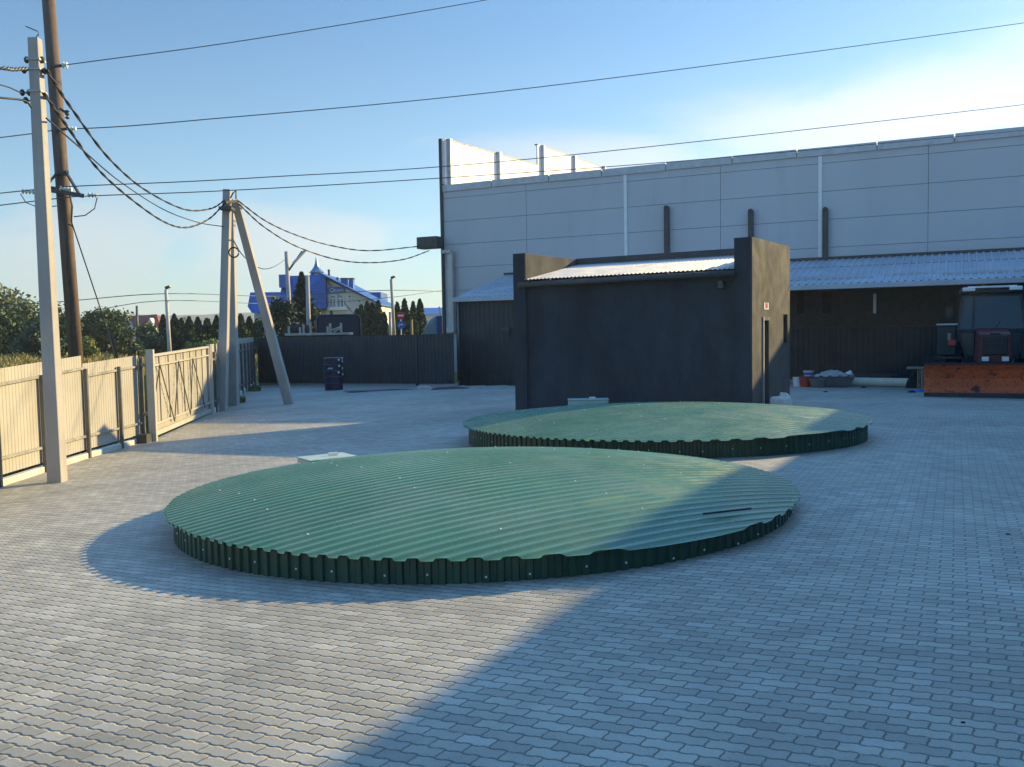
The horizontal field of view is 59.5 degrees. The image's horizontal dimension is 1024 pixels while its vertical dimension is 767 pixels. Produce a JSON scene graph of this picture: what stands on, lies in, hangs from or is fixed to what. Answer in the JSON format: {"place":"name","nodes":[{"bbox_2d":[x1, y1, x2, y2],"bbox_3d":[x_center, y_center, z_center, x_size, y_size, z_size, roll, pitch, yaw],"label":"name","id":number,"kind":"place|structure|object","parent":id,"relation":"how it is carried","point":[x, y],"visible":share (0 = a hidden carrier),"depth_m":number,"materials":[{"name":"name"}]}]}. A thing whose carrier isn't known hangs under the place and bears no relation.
{"place":"outdoors","nodes":[
{"label":"outdoors","id":0,"kind":"place"},
{"bbox_2d":[80,309,422,330],"bbox_3d":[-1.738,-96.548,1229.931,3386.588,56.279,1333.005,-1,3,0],"label":"hills","id":1,"kind":"structure","parent":0,"point":[211,317],"depth_m":1349.27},
{"bbox_2d":[42,352,513,464],"bbox_3d":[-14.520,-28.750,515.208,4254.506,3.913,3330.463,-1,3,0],"label":"field","id":2,"kind":"structure","parent":0,"point":[455,374],"depth_m":30.82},
{"bbox_2d":[0,311,33,356],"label":"bush","id":3,"kind":"object","parent":2,"relation":"on","point":[9,321],"visible":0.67,"depth_m":69.31,"materials":[{"name":"green plant"}]},
{"bbox_2d":[0,283,39,316],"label":"tree","id":4,"kind":"object","parent":2,"relation":"on","point":[7,299],"visible":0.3,"depth_m":85.26,"materials":[{"name":"green plant"}]},
{"bbox_2d":[5,301,39,355],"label":"tree","id":5,"kind":"object","parent":2,"relation":"on","point":[25,311],"visible":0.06,"depth_m":75.31,"materials":[{"name":"green plant"}]},
{"bbox_2d":[5,319,66,357],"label":"bush","id":6,"kind":"object","parent":2,"relation":"on","point":[29,342],"visible":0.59,"depth_m":65.17,"materials":[{"name":"green plant"}]},
{"bbox_2d":[22,302,87,351],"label":"tree","id":7,"kind":"object","parent":2,"relation":"on","point":[38,316],"visible":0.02,"depth_m":71.56,"materials":[{"name":"green plant"}]},
{"bbox_2d":[20,0,115,454],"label":"utility pole","id":8,"kind":"object","parent":2,"relation":"on","point":[61,176],"visible":0.88,"depth_m":19.26,"materials":[{"name":"wood"}]},
{"bbox_2d":[66,0,484,64],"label":"power line","id":9,"kind":"object","parent":8,"relation":"attached to","point":[266,36],"visible":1,"depth_m":21.58,"materials":[{"name":"metal"}]},
{"bbox_2d":[0,23,1021,137],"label":"power line","id":10,"kind":"object","parent":8,"relation":"attached to","point":[487,92],"visible":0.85,"depth_m":23.54,"materials":[{"name":"metal"}]},
{"bbox_2d":[0,104,1023,193],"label":"power line","id":11,"kind":"object","parent":8,"relation":"attached to","point":[477,163],"visible":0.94,"depth_m":23.44,"materials":[{"name":"metal"}]},
{"bbox_2d":[0,130,1023,205],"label":"power line","id":12,"kind":"object","parent":8,"relation":"attached to","point":[473,175],"visible":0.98,"depth_m":23.44,"materials":[{"name":"metal"}]},
{"bbox_2d":[59,311,82,356],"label":"bush","id":13,"kind":"object","parent":2,"relation":"on","point":[62,327],"visible":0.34,"depth_m":68.36,"materials":[{"name":"green plant"}]},
{"bbox_2d":[82,336,100,359],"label":"shrub","id":14,"kind":"object","parent":2,"relation":"on","point":[88,343],"visible":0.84,"depth_m":65.64,"materials":[{"name":"green plant"}]},
{"bbox_2d":[80,305,141,354],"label":"tree","id":15,"kind":"object","parent":2,"relation":"on","point":[116,321],"visible":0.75,"depth_m":79.03,"materials":[{"name":"green plant"}]},
{"bbox_2d":[106,330,117,357],"bbox_3d":[-15.994,-0.704,36.005,0.498,2.904,0.121,-1,3,0],"label":"dead tree","id":16,"kind":"object","parent":2,"relation":"on","point":[112,338],"visible":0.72,"depth_m":35.91,"materials":[{"name":"wood"}]},
{"bbox_2d":[108,333,133,353],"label":"shrub","id":17,"kind":"object","parent":2,"relation":"on","point":[119,350],"visible":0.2,"depth_m":82.40,"materials":[{"name":"green plant"}]},
{"bbox_2d":[100,339,144,352],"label":"bush","id":18,"kind":"object","parent":2,"relation":"on","point":[140,342],"visible":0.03,"depth_m":87.81,"materials":[{"name":"green plant"}]},
{"bbox_2d":[0,352,258,476],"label":"grass","id":19,"kind":"structure","parent":2,"relation":"on","point":[9,360],"depth_m":56.63,"materials":[{"name":"plant"}]},
{"bbox_2d":[118,327,145,357],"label":"shrub","id":20,"kind":"object","parent":2,"relation":"on","point":[125,335],"visible":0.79,"depth_m":71.63,"materials":[{"name":"green plant"}]},
{"bbox_2d":[136,306,138,339],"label":"street pole","id":21,"kind":"object","parent":2,"relation":"on","point":[137,320],"visible":0.52,"depth_m":139.44,"materials":[{"name":"metal"}]},
{"bbox_2d":[125,312,160,338],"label":"red roofed house","id":22,"kind":"structure","parent":2,"relation":"on","point":[152,319],"depth_m":149.02,"materials":[{"name":"white paint"}]},
{"bbox_2d":[133,321,157,340],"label":"bush","id":23,"kind":"object","parent":2,"relation":"on","point":[146,327],"visible":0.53,"depth_m":90.01,"materials":[{"name":"green plant"}]},
{"bbox_2d":[141,332,167,353],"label":"shrub","id":24,"kind":"object","parent":2,"relation":"on","point":[155,345],"visible":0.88,"depth_m":76.70,"materials":[{"name":"green plant"}]},
{"bbox_2d":[157,314,172,352],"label":"thuja","id":25,"kind":"object","parent":2,"relation":"on","point":[162,331],"visible":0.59,"depth_m":77.60,"materials":[{"name":"green plant"}]},
{"bbox_2d":[164,285,171,351],"bbox_3d":[-23.623,-3.757,61.852,0.494,6.038,0.282,0,4,16],"label":"street pole","id":26,"kind":"object","parent":2,"relation":"on","point":[169,348],"visible":0.79,"depth_m":61.74,"materials":[{"name":"metal"}]},
{"bbox_2d":[0,290,441,305],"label":"power line","id":27,"kind":"object","parent":26,"relation":"attached to","point":[219,294],"visible":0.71,"depth_m":65.52,"materials":[{"name":"metal"}]},
{"bbox_2d":[96,290,440,309],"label":"power line","id":28,"kind":"object","parent":26,"relation":"attached to","point":[251,303],"visible":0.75,"depth_m":66.02,"materials":[{"name":"metal"}]},
{"bbox_2d":[170,313,182,350],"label":"thuja","id":29,"kind":"object","parent":2,"relation":"on","point":[175,330],"visible":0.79,"depth_m":79.05,"materials":[{"name":"green plant"}]},
{"bbox_2d":[174,318,186,350],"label":"thuja","id":30,"kind":"object","parent":2,"relation":"on","point":[181,320],"visible":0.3,"depth_m":80.63,"materials":[{"name":"green plant"}]},
{"bbox_2d":[179,316,199,348],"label":"thuja","id":31,"kind":"object","parent":2,"relation":"on","point":[189,329],"visible":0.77,"depth_m":77.56,"materials":[{"name":"green plant"}]},
{"bbox_2d":[180,341,209,349],"bbox_3d":[-21.655,-1.753,61.823,2.580,2.385,2.385,-4,4,-38],"label":"shrub","id":32,"kind":"object","parent":2,"relation":"on","point":[193,345],"visible":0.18,"depth_m":61.61,"materials":[{"name":"green plant"}]},
{"bbox_2d":[194,316,206,342],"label":"thuja","id":33,"kind":"object","parent":2,"relation":"on","point":[200,334],"visible":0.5,"depth_m":79.14,"materials":[{"name":"green plant"}]},
{"bbox_2d":[202,318,212,343],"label":"thuja","id":34,"kind":"object","parent":2,"relation":"on","point":[207,330],"visible":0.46,"depth_m":80.49,"materials":[{"name":"green plant"}]},
{"bbox_2d":[201,338,217,345],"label":"shrub","id":35,"kind":"object","parent":2,"relation":"on","point":[212,341],"visible":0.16,"depth_m":71.78,"materials":[{"name":"green plant"}]},
{"bbox_2d":[209,315,218,340],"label":"thuja","id":36,"kind":"object","parent":2,"relation":"on","point":[215,329],"visible":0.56,"depth_m":77.56,"materials":[{"name":"green plant"}]},
{"bbox_2d":[238,313,250,337],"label":"thuja","id":37,"kind":"object","parent":2,"relation":"on","point":[243,331],"visible":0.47,"depth_m":79.05,"materials":[{"name":"green plant"}]},
{"bbox_2d":[245,316,253,336],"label":"thuja","id":38,"kind":"object","parent":2,"relation":"on","point":[249,322],"visible":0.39,"depth_m":80.58,"materials":[{"name":"green plant"}]},
{"bbox_2d":[251,319,263,353],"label":"thuja","id":39,"kind":"object","parent":2,"relation":"on","point":[253,331],"visible":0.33,"depth_m":77.53,"materials":[{"name":"green plant"}]},
{"bbox_2d":[254,318,265,353],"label":"bush","id":40,"kind":"object","parent":2,"relation":"on","point":[260,327],"visible":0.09,"depth_m":65.39,"materials":[{"name":"green plant"}]},
{"bbox_2d":[265,294,306,337],"bbox_3d":[-16.064,-3.656,64.058,3.813,5.436,3.995,-1,3,0],"label":"tree","id":41,"kind":"object","parent":2,"relation":"on","point":[281,321],"visible":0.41,"depth_m":63.47,"materials":[{"name":"green plant"}]},
{"bbox_2d":[284,250,305,320],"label":"street pole","id":42,"kind":"object","parent":2,"relation":"on","point":[287,276],"visible":0.54,"depth_m":67.50,"materials":[{"name":"concrete"}]},
{"bbox_2d":[232,238,285,268],"bbox_3d":[-13.243,-7.012,48.537,0.240,2.598,38.980,-2,3,-11],"label":"power line","id":43,"kind":"object","parent":42,"relation":"attached to","point":[245,257],"visible":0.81,"depth_m":35.11,"materials":[{"name":"metal"}]},
{"bbox_2d":[279,271,319,335],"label":"spruce","id":44,"kind":"object","parent":2,"relation":"on","point":[299,293],"visible":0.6,"depth_m":65.34,"materials":[{"name":"green plant"}]},
{"bbox_2d":[305,275,310,335],"bbox_3d":[-13.597,-3.896,59.860,0.326,6.582,0.330,-1,3,0],"label":"street pole","id":45,"kind":"object","parent":2,"relation":"on","point":[308,317],"visible":0.34,"depth_m":59.67,"materials":[{"name":"concrete"}]},
{"bbox_2d":[284,322,352,336],"bbox_3d":[-11.934,-2.195,55.623,3.947,3.226,1.565,-1,3,0],"label":"flat trailer","id":46,"kind":"object","parent":2,"relation":"on","point":[330,333],"visible":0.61,"depth_m":54.85,"materials":[{"name":"metal"}]},
{"bbox_2d":[285,324,300,332],"bbox_3d":[-13.485,-3.402,55.481,1.187,0.582,0.985,-1,3,0],"label":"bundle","id":47,"kind":"object","parent":46,"relation":"on","point":[294,328],"visible":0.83,"depth_m":55.15,"materials":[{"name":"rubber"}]},
{"bbox_2d":[301,325,308,332],"bbox_3d":[-12.797,-3.376,55.484,0.792,0.504,0.985,-1,3,0],"label":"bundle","id":48,"kind":"object","parent":46,"relation":"on","point":[306,328],"visible":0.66,"depth_m":55.17,"materials":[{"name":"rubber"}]},
{"bbox_2d":[248,256,394,336],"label":"blue roofed house","id":49,"kind":"structure","parent":2,"relation":"on","point":[320,281],"depth_m":95.59,"materials":[{"name":"white paint"}]},
{"bbox_2d":[329,296,336,306],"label":"window","id":50,"kind":"structure","parent":49,"relation":"in","point":[331,298],"depth_m":95.56,"materials":[{"name":"grey"}]},
{"bbox_2d":[336,296,343,306],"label":"window","id":51,"kind":"structure","parent":49,"relation":"in","point":[338,298],"depth_m":95.56,"materials":[{"name":"grey"}]},
{"bbox_2d":[316,314,361,335],"bbox_3d":[-11.611,-2.827,60.131,2.873,3.551,4.700,-2,3,-11],"label":"pipe","id":52,"kind":"object","parent":2,"relation":"on","point":[351,322],"visible":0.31,"depth_m":57.86,"materials":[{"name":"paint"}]},
{"bbox_2d":[357,304,370,335],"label":"thuja","id":53,"kind":"object","parent":2,"relation":"on","point":[364,319],"visible":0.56,"depth_m":83.52,"materials":[{"name":"green plant"}]},
{"bbox_2d":[364,301,371,335],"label":"thuja","id":54,"kind":"object","parent":2,"relation":"on","point":[366,307],"visible":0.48,"depth_m":85.48,"materials":[{"name":"green plant"}]},
{"bbox_2d":[367,302,374,335],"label":"thuja","id":55,"kind":"object","parent":2,"relation":"on","point":[371,308],"visible":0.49,"depth_m":85.44,"materials":[{"name":"green plant"}]},
{"bbox_2d":[370,300,386,334],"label":"thuja","id":56,"kind":"object","parent":2,"relation":"on","point":[378,325],"visible":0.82,"depth_m":83.50,"materials":[{"name":"green plant"}]},
{"bbox_2d":[382,312,388,334],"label":"thuja","id":57,"kind":"object","parent":2,"relation":"on","point":[385,317],"visible":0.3,"depth_m":85.64,"materials":[{"name":"green plant"}]},
{"bbox_2d":[389,312,391,334],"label":"street pole","id":58,"kind":"object","parent":2,"relation":"on","point":[390,326],"visible":0.59,"depth_m":79.71,"materials":[{"name":"concrete"}]},
{"bbox_2d":[390,275,395,334],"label":"street pole","id":59,"kind":"object","parent":2,"relation":"on","point":[392,308],"visible":0.79,"depth_m":74.64,"materials":[{"name":"metal"}]},
{"bbox_2d":[394,301,404,334],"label":"thuja","id":60,"kind":"object","parent":2,"relation":"on","point":[397,310],"visible":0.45,"depth_m":83.54,"materials":[{"name":"green plant"}]},
{"bbox_2d":[397,312,404,334],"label":"road sign post","id":61,"kind":"object","parent":2,"relation":"on","point":[400,323],"visible":0.94,"depth_m":65.81,"materials":[{"name":"metal"}]},
{"bbox_2d":[401,298,409,334],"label":"thuja","id":62,"kind":"object","parent":2,"relation":"on","point":[405,310],"visible":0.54,"depth_m":85.51,"materials":[{"name":"green plant"}]},
{"bbox_2d":[407,301,418,334],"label":"thuja","id":63,"kind":"object","parent":2,"relation":"on","point":[413,312],"visible":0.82,"depth_m":83.57,"materials":[{"name":"green plant"}]},
{"bbox_2d":[416,298,426,333],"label":"thuja","id":64,"kind":"object","parent":2,"relation":"on","point":[420,316],"visible":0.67,"depth_m":85.51,"materials":[{"name":"green plant"}]},
{"bbox_2d":[423,308,441,322],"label":"shed","id":65,"kind":"structure","parent":2,"relation":"on","point":[430,313],"depth_m":170.17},
{"bbox_2d":[435,307,442,333],"bbox_3d":[-4.227,-2.607,52.218,0.391,3.722,0.630,-1,3,0],"label":"blue cabinet","id":66,"kind":"object","parent":2,"relation":"on","point":[438,324],"visible":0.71,"depth_m":51.89,"materials":[{"name":"metal"}]},
{"bbox_2d":[423,317,434,333],"bbox_3d":[-5.624,-3.298,61.907,1.382,2.658,2.400,-1,3,0],"label":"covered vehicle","id":67,"kind":"object","parent":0,"point":[429,328],"visible":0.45,"depth_m":60.82,"materials":[{"name":"fabric"}]},
{"bbox_2d":[0,382,1023,766],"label":"yard paving","id":68,"kind":"structure","parent":0,"point":[862,606],"depth_m":5.88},
{"bbox_2d":[20,26,67,482],"bbox_3d":[-7.198,-1.809,13.746,0.430,7.196,0.225,-1,3,0],"label":"utility pole","id":69,"kind":"object","parent":68,"relation":"on","point":[56,458],"visible":0.88,"depth_m":13.69,"materials":[{"name":"concrete"}]},
{"bbox_2d":[0,66,27,71],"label":"service cable","id":70,"kind":"object","parent":69,"relation":"attached to","point":[13,69],"visible":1,"depth_m":13.03,"materials":[{"name":"metal"}]},
{"bbox_2d":[0,97,32,108],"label":"service cable","id":71,"kind":"object","parent":69,"relation":"attached to","point":[23,100],"visible":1,"depth_m":13.10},
{"bbox_2d":[42,92,224,227],"bbox_3d":[-8.858,-4.949,21.343,1.381,1.090,16.406,-2,3,-9],"label":"service cable","id":72,"kind":"object","parent":69,"relation":"attached to","point":[51,104],"visible":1,"depth_m":19.75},
{"bbox_2d":[45,117,223,226],"bbox_3d":[-8.903,-4.679,21.349,1.391,0.590,16.411,-2,3,-9],"label":"service cable","id":73,"kind":"object","parent":69,"relation":"attached to","point":[60,130],"visible":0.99,"depth_m":20.51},
{"bbox_2d":[44,69,225,211],"bbox_3d":[-8.744,-5.251,21.335,1.189,0.673,16.412,-2,3,-9],"label":"service cable","id":74,"kind":"object","parent":69,"relation":"attached to","point":[48,73],"visible":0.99,"depth_m":18.50,"materials":[{"name":"rubber"}]},
{"bbox_2d":[0,355,145,486],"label":"fence","id":75,"kind":"object","parent":68,"relation":"on","point":[110,388],"visible":0.76,"depth_m":16.67,"materials":[{"name":"metal"}]},
{"bbox_2d":[136,349,157,443],"bbox_3d":[-8.081,0.381,19.786,0.324,2.251,0.491,-1,3,0],"label":"gate post","id":76,"kind":"object","parent":68,"relation":"on","point":[151,414],"visible":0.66,"depth_m":19.86,"materials":[{"name":"metal"}]},
{"bbox_2d":[206,344,214,414],"bbox_3d":[-9.461,-0.030,28.137,0.120,2.400,0.370,-2,3,-10],"label":"gate post","id":77,"kind":"object","parent":68,"relation":"on","point":[211,379],"visible":0.59,"depth_m":28.02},
{"bbox_2d":[154,346,211,434],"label":"sliding gate","id":78,"kind":"structure","parent":77,"relation":"attached to","point":[183,387],"depth_m":23.75,"materials":[{"name":"metal"}]},
{"bbox_2d":[228,199,239,405],"bbox_3d":[-10.006,-2.720,32.087,0.664,7.614,0.913,-1,3,0],"label":"utility pole","id":79,"kind":"object","parent":68,"relation":"on","point":[233,393],"visible":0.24,"depth_m":32.09,"materials":[{"name":"concrete"}]},
{"bbox_2d":[212,337,255,412],"bbox_3d":[-12.174,-0.553,40.207,0.272,2.965,24.176,-2,3,-13],"label":"fence","id":80,"kind":"object","parent":68,"relation":"on","point":[247,371],"visible":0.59,"depth_m":42.92,"materials":[{"name":"metal"}]},
{"bbox_2d":[248,385,261,391],"bbox_3d":[-12.595,0.204,43.869,0.780,0.349,0.603,-1,3,0],"label":"weed","id":81,"kind":"object","parent":68,"relation":"on","point":[254,388],"visible":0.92,"depth_m":43.77,"materials":[{"name":"green plant"}]},
{"bbox_2d":[217,189,294,410],"bbox_3d":[-8.646,-2.699,30.688,1.001,7.581,3.312,1,4,36],"label":"utility pole","id":82,"kind":"object","parent":68,"relation":"on","point":[228,207],"visible":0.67,"depth_m":29.84,"materials":[{"name":"concrete"}]},
{"bbox_2d":[237,200,418,250],"bbox_3d":[-7.878,-6.448,39.044,1.834,0.709,19.197,0,3,12],"label":"service cable","id":83,"kind":"object","parent":82,"relation":"attached to","point":[240,202],"visible":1,"depth_m":39.10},
{"bbox_2d":[238,204,428,262],"bbox_3d":[-7.697,-6.038,39.119,2.072,1.070,19.313,0,4,14],"label":"service cable","id":84,"kind":"object","parent":82,"relation":"attached to","point":[242,207],"visible":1,"depth_m":39.54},
{"bbox_2d":[324,357,342,390],"bbox_3d":[-8.299,-0.458,41.730,0.896,1.523,0.917,-1,3,0],"label":"stacked drum","id":85,"kind":"object","parent":68,"relation":"on","point":[333,372],"visible":0.99,"depth_m":41.39,"materials":[{"name":"plastic"}]},
{"bbox_2d":[257,333,457,385],"bbox_3d":[-8.676,-0.949,46.277,16.656,3.106,0.455,2,5,43],"label":"fence","id":86,"kind":"object","parent":68,"relation":"on","point":[402,360],"visible":0.84,"depth_m":44.73,"materials":[{"name":"metal"}]},
{"bbox_2d":[344,389,412,391],"bbox_3d":[-5.599,0.284,39.307,3.635,0.060,0.843,-1,3,0],"label":"sheet","id":87,"kind":"object","parent":68,"relation":"on","point":[377,390],"visible":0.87,"depth_m":39.06,"materials":[{"name":"metal"}]},
{"bbox_2d":[415,385,431,389],"bbox_3d":[-3.841,0.158,39.151,0.739,0.191,0.506,-1,3,0],"label":"rubble","id":88,"kind":"object","parent":68,"relation":"on","point":[419,387],"visible":0.98,"depth_m":38.97,"materials":[{"name":"stone"}]},
{"bbox_2d":[431,386,469,389],"bbox_3d":[-2.577,0.188,38.173,1.710,0.120,0.590,-1,3,0],"label":"board","id":89,"kind":"object","parent":68,"relation":"on","point":[447,388],"visible":0.98,"depth_m":37.97,"materials":[{"name":"wood"}]},
{"bbox_2d":[164,446,800,584],"bbox_3d":[-0.305,1.220,10.453,6.977,0.679,6.980,-1,3,0],"label":"tank cover","id":90,"kind":"object","parent":68,"relation":"on","point":[472,515],"visible":0.98,"depth_m":8.23,"materials":[{"name":"green metal"}]},
{"bbox_2d":[513,237,789,409],"bbox_3d":[3.529,-1.052,23.144,6.369,4.789,3.305,1,4,32],"label":"utility hut","id":91,"kind":"object","parent":68,"relation":"on","point":[702,326],"visible":0.94,"depth_m":21.88,"materials":[{"name":"paint"}]},
{"bbox_2d":[783,314,785,343],"bbox_3d":[6.773,-1.368,22.541,0.291,0.735,0.378,-1,3,0],"label":"window","id":92,"kind":"structure","parent":91,"relation":"in","point":[784,315],"depth_m":22.66,"materials":[{"name":"grey"}]},
{"bbox_2d":[463,397,873,457],"bbox_3d":[2.883,0.774,17.361,7.668,0.694,7.660,-1,3,0],"label":"tank cover","id":93,"kind":"object","parent":68,"relation":"on","point":[725,429],"visible":0.94,"depth_m":14.94,"materials":[{"name":"green metal"}]},
{"bbox_2d":[417,126,1023,385],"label":"warehouse","id":94,"kind":"structure","parent":68,"relation":"on","point":[896,247],"depth_m":40.03,"materials":[{"name":"metal"}]},
{"bbox_2d":[797,292,803,313],"bbox_3d":[12.476,-3.495,38.775,0.287,0.935,0.080,1,4,26],"label":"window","id":95,"kind":"structure","parent":94,"relation":"in","point":[800,295],"depth_m":38.74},
{"bbox_2d":[823,292,829,313],"bbox_3d":[13.429,-3.454,38.312,0.282,0.923,0.080,1,4,26],"label":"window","id":96,"kind":"structure","parent":94,"relation":"in","point":[826,295],"depth_m":38.27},
{"bbox_2d":[770,392,791,404],"bbox_3d":[6.290,0.487,20.985,0.502,0.566,0.169,0,4,16],"label":"sack","id":97,"kind":"object","parent":68,"relation":"on","point":[783,398],"visible":0.39,"depth_m":20.93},
{"bbox_2d":[792,377,799,386],"bbox_3d":[11.063,-0.063,34.697,0.432,0.360,0.424,-1,3,0],"label":"bucket","id":98,"kind":"object","parent":68,"relation":"on","point":[796,382],"visible":0.67,"depth_m":34.55,"materials":[{"name":"white plastic"}]},
{"bbox_2d":[799,376,811,386],"bbox_3d":[11.233,-0.068,34.351,0.495,0.400,0.488,-1,3,0],"label":"bucket","id":99,"kind":"object","parent":68,"relation":"on","point":[804,381],"visible":0.94,"depth_m":34.18,"materials":[{"name":"red plastic"}]},
{"bbox_2d":[809,378,826,387],"bbox_3d":[11.608,-0.018,34.003,0.720,0.330,0.720,-1,3,0],"label":"tub","id":100,"kind":"object","parent":68,"relation":"on","point":[817,383],"visible":0.94,"depth_m":33.76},
{"bbox_2d":[812,370,855,386],"bbox_3d":[12.246,-0.201,34.282,1.500,0.666,0.900,-1,3,0],"label":"tub","id":101,"kind":"object","parent":68,"relation":"on","point":[835,378],"visible":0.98,"depth_m":33.95,"materials":[{"name":"concrete"}]},
{"bbox_2d":[853,373,896,377],"bbox_3d":[14.600,-0.200,37.028,2.400,0.440,0.300,1,4,26],"label":"plank stack","id":102,"kind":"object","parent":68,"relation":"on","point":[874,375],"visible":0.43,"depth_m":36.74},
{"bbox_2d":[850,377,907,386],"bbox_3d":[14.499,-0.042,34.235,3.137,0.363,0.340,1,4,26],"label":"insulation roll","id":103,"kind":"object","parent":68,"relation":"on","point":[884,382],"visible":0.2,"depth_m":34.29,"materials":[{"name":"plastic"}]},
{"bbox_2d":[906,373,920,387],"bbox_3d":[15.150,-0.127,33.452,0.900,0.569,0.585,-1,3,0],"label":"bag","id":104,"kind":"object","parent":68,"relation":"on","point":[911,381],"visible":0.46,"depth_m":33.32,"materials":[{"name":"plastic"}]},
{"bbox_2d":[907,367,923,388],"bbox_3d":[15.402,-0.202,32.800,1.750,0.807,0.594,1,4,26],"label":"bench","id":105,"kind":"object","parent":68,"relation":"on","point":[918,377],"visible":0.45,"depth_m":32.84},
{"bbox_2d":[924,285,1023,397],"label":"tractor","id":106,"kind":"object","parent":68,"relation":"on","point":[992,317],"visible":1,"depth_m":28.94,"materials":[{"name":"metal"}]},
{"bbox_2d":[0,0,1023,316],"label":"sky","id":107,"kind":"structure","parent":0,"point":[485,46],"materials":[{"name":"blue"}]},
{"bbox_2d":[803,370,813,375],"bbox_3d":[11.824,-0.225,35.731,0.500,0.574,0.450,-1,3,0],"label":"bucket","id":108,"kind":"object","parent":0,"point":[808,372],"visible":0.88,"depth_m":35.57,"materials":[{"name":"plastic"}]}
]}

